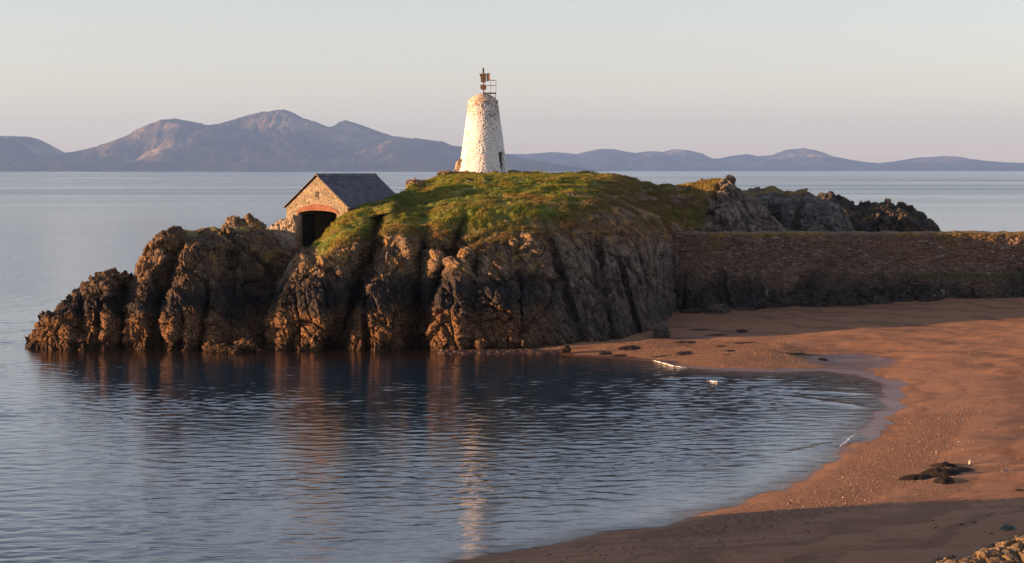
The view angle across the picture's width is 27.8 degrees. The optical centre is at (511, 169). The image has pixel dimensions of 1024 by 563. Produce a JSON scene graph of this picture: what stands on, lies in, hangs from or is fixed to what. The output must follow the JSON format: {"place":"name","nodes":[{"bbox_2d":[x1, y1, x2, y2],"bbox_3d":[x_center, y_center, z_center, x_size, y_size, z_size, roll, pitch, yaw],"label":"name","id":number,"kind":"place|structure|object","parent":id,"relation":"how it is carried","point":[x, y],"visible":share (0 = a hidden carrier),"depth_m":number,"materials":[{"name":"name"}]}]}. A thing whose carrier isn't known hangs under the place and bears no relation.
{"place":"outdoors","nodes":[
{"label":"outdoors","id":0,"kind":"place"},
{"bbox_2d":[0,109,610,171],"bbox_3d":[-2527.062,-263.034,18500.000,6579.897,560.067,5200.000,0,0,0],"label":"mountains","id":1,"kind":"structure","parent":0,"point":[283,140],"depth_m":17156.96,"materials":[{"name":"stone"}]},
{"bbox_2d":[0,171,1023,562],"bbox_3d":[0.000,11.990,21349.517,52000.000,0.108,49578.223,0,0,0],"label":"sea","id":2,"kind":"structure","parent":0,"point":[414,453],"depth_m":97.19,"materials":[{"name":"liquid"}]},
{"bbox_2d":[24,267,133,349],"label":"rock outcrop","id":3,"kind":"object","parent":2,"relation":"in","point":[89,314],"visible":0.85,"depth_m":139.78,"materials":[{"name":"brown stone"}]},
{"bbox_2d":[121,225,310,350],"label":"rock outcrop","id":4,"kind":"object","parent":2,"relation":"in","point":[203,288],"visible":0.54,"depth_m":140.85,"materials":[{"name":"brown stone"}]},
{"bbox_2d":[221,213,266,229],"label":"rock outcrop","id":5,"kind":"object","parent":4,"relation":"on","point":[249,219],"visible":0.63,"depth_m":152.57,"materials":[{"name":"brown stone"}]},
{"bbox_2d":[265,215,299,248],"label":"stone wall","id":6,"kind":"structure","parent":4,"relation":"on","point":[285,233],"depth_m":150.89,"materials":[{"name":"grey stone"}]},
{"bbox_2d":[205,343,243,352],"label":"boulder","id":7,"kind":"object","parent":2,"relation":"in","point":[221,348],"visible":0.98,"depth_m":136.03,"materials":[{"name":"brown stone"}]},
{"bbox_2d":[233,338,258,351],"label":"boulder","id":8,"kind":"object","parent":2,"relation":"in","point":[249,345],"visible":0.99,"depth_m":136.61,"materials":[{"name":"brown stone"}]},
{"bbox_2d":[653,360,854,445],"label":"foam","id":9,"kind":"object","parent":2,"relation":"on","point":[845,442],"visible":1,"depth_m":116.95,"materials":[{"name":"white"}]},
{"bbox_2d":[743,186,854,231],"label":"rock outcrop","id":10,"kind":"object","parent":2,"relation":"in","point":[801,210],"visible":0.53,"depth_m":178.33,"materials":[{"name":"grey stone"}]},
{"bbox_2d":[817,191,940,231],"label":"rock outcrop","id":11,"kind":"object","parent":2,"relation":"in","point":[869,216],"visible":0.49,"depth_m":191.57,"materials":[{"name":"grey stone"}]},
{"bbox_2d":[0,0,1023,162],"label":"sky","id":12,"kind":"structure","parent":0,"point":[874,81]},
{"bbox_2d":[264,172,789,350],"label":"island","id":13,"kind":"structure","parent":0,"point":[398,292],"depth_m":141.44,"materials":[{"name":"brown stone"}]},
{"bbox_2d":[283,173,394,246],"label":"boathouse","id":14,"kind":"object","parent":13,"relation":"on","point":[318,203],"visible":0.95,"depth_m":152.41,"materials":[{"name":"grey stone"}]},
{"bbox_2d":[303,214,314,246],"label":"door","id":15,"kind":"structure","parent":14,"relation":"in","point":[308,219],"depth_m":153.04,"materials":[{"name":"paint"}]},
{"bbox_2d":[405,178,425,186],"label":"rock","id":16,"kind":"object","parent":13,"relation":"on","point":[415,181],"visible":0.84,"depth_m":163.17,"materials":[{"name":"brown stone"}]},
{"bbox_2d":[437,170,455,174],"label":"rock","id":17,"kind":"object","parent":13,"relation":"on","point":[444,172],"visible":0.85,"depth_m":173.68,"materials":[{"name":"brown stone"}]},
{"bbox_2d":[453,68,507,172],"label":"lighthouse","id":18,"kind":"object","parent":13,"relation":"on","point":[483,150],"visible":0.88,"depth_m":176.69,"materials":[{"name":"paint"}]},
{"bbox_2d":[498,152,501,171],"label":"door","id":19,"kind":"structure","parent":18,"relation":"in","point":[500,153],"depth_m":177.10,"materials":[{"name":"paint"}]},
{"bbox_2d":[311,169,725,257],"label":"grass","id":20,"kind":"structure","parent":13,"relation":"on","point":[607,179],"depth_m":151.31,"materials":[{"name":"green plant"}]},
{"bbox_2d":[417,297,1023,562],"bbox_3d":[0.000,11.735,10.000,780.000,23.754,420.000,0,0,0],"label":"beach","id":21,"kind":"structure","parent":0,"point":[891,340],"depth_m":88.95,"materials":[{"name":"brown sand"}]},
{"bbox_2d":[437,349,559,353],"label":"seaweed","id":22,"kind":"object","parent":21,"relation":"on","point":[510,351],"visible":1,"depth_m":135.31,"materials":[{"name":"brown plant"}]},
{"bbox_2d":[559,345,570,352],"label":"boulder","id":23,"kind":"object","parent":21,"relation":"on","point":[565,348],"visible":1,"depth_m":134.36,"materials":[{"name":"brown stone"}]},
{"bbox_2d":[599,351,611,354],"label":"seaweed clump","id":24,"kind":"object","parent":21,"relation":"on","point":[605,353],"visible":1,"depth_m":133.81,"materials":[{"name":"black plant"}]},
{"bbox_2d":[613,354,627,356],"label":"seaweed clump","id":25,"kind":"object","parent":21,"relation":"on","point":[620,355],"visible":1,"depth_m":132.98,"materials":[{"name":"black plant"}]},
{"bbox_2d":[618,345,640,349],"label":"seaweed clump","id":26,"kind":"object","parent":21,"relation":"on","point":[631,347],"visible":1,"depth_m":135.27,"materials":[{"name":"black plant"}]},
{"bbox_2d":[652,321,670,338],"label":"boulder","id":27,"kind":"object","parent":21,"relation":"on","point":[660,330],"visible":1,"depth_m":141.30,"materials":[{"name":"grey stone"}]},
{"bbox_2d":[675,351,691,354],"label":"seaweed clump","id":28,"kind":"object","parent":21,"relation":"on","point":[683,353],"visible":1,"depth_m":132.37,"materials":[{"name":"black plant"}]},
{"bbox_2d":[674,341,695,343],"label":"seaweed clump","id":29,"kind":"object","parent":21,"relation":"on","point":[690,342],"visible":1,"depth_m":137.69,"materials":[{"name":"brown plant"}]},
{"bbox_2d":[679,308,703,312],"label":"boulder","id":30,"kind":"object","parent":21,"relation":"on","point":[696,310],"visible":1,"depth_m":153.92,"materials":[{"name":"grey stone"}]},
{"bbox_2d":[704,334,725,335],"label":"seaweed clump","id":31,"kind":"object","parent":21,"relation":"on","point":[715,335],"visible":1,"depth_m":141.21,"materials":[{"name":"brown plant"}]},
{"bbox_2d":[703,303,731,313],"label":"boulder","id":32,"kind":"object","parent":21,"relation":"on","point":[717,308],"visible":1,"depth_m":153.33,"materials":[{"name":"grey stone"}]},
{"bbox_2d":[735,329,747,332],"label":"seaweed clump","id":33,"kind":"object","parent":21,"relation":"on","point":[742,331],"visible":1,"depth_m":142.79,"materials":[{"name":"black plant"}]},
{"bbox_2d":[735,308,755,310],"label":"boulder","id":34,"kind":"object","parent":21,"relation":"on","point":[750,309],"visible":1,"depth_m":155.00,"materials":[{"name":"grey stone"}]},
{"bbox_2d":[546,346,1012,560],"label":"seaweed","id":35,"kind":"object","parent":21,"relation":"on","point":[898,479],"visible":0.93,"depth_m":73.10,"materials":[{"name":"black plant"}]},
{"bbox_2d":[786,353,812,355],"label":"seaweed clump","id":36,"kind":"object","parent":21,"relation":"on","point":[800,354],"visible":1,"depth_m":130.68,"materials":[{"name":"black plant"}]},
{"bbox_2d":[672,230,1023,310],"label":"causeway wall","id":37,"kind":"structure","parent":21,"relation":"on","point":[754,269],"depth_m":157.09,"materials":[{"name":"stone"}]},
{"bbox_2d":[900,474,932,480],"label":"seaweed clump","id":38,"kind":"object","parent":21,"relation":"on","point":[913,477],"visible":1,"depth_m":77.85,"materials":[{"name":"brown plant"}]},
{"bbox_2d":[919,468,960,476],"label":"seaweed clump","id":39,"kind":"object","parent":21,"relation":"on","point":[936,472],"visible":0.99,"depth_m":78.72,"materials":[{"name":"black plant"}]},
{"bbox_2d":[933,476,954,484],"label":"seaweed clump","id":40,"kind":"object","parent":21,"relation":"on","point":[946,480],"visible":1,"depth_m":76.56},
{"bbox_2d":[930,461,957,467],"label":"seaweed clump","id":41,"kind":"object","parent":21,"relation":"on","point":[944,464],"visible":0.97,"depth_m":81.14,"materials":[{"name":"black plant"}]},
{"bbox_2d":[949,467,973,472],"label":"seaweed clump","id":42,"kind":"object","parent":21,"relation":"on","point":[962,469],"visible":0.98,"depth_m":79.78,"materials":[{"name":"black plant"}]},
{"bbox_2d":[931,533,1023,562],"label":"rock outcrop","id":43,"kind":"object","parent":21,"relation":"on","point":[1009,550],"visible":1,"depth_m":55.62,"materials":[{"name":"brown stone"}]},
{"bbox_2d":[1000,524,1015,530],"bbox_3d":[15.490,11.174,64.608,0.538,0.230,0.983,0,0,15],"label":"seaweed clump","id":44,"kind":"object","parent":21,"relation":"on","point":[1006,527],"visible":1,"depth_m":64.35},
{"bbox_2d":[507,148,1023,170],"bbox_3d":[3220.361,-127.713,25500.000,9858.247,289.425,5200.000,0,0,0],"label":"mountains","id":45,"kind":"structure","parent":0,"point":[803,159],"depth_m":24084.55,"materials":[{"name":"stone"}]}
]}

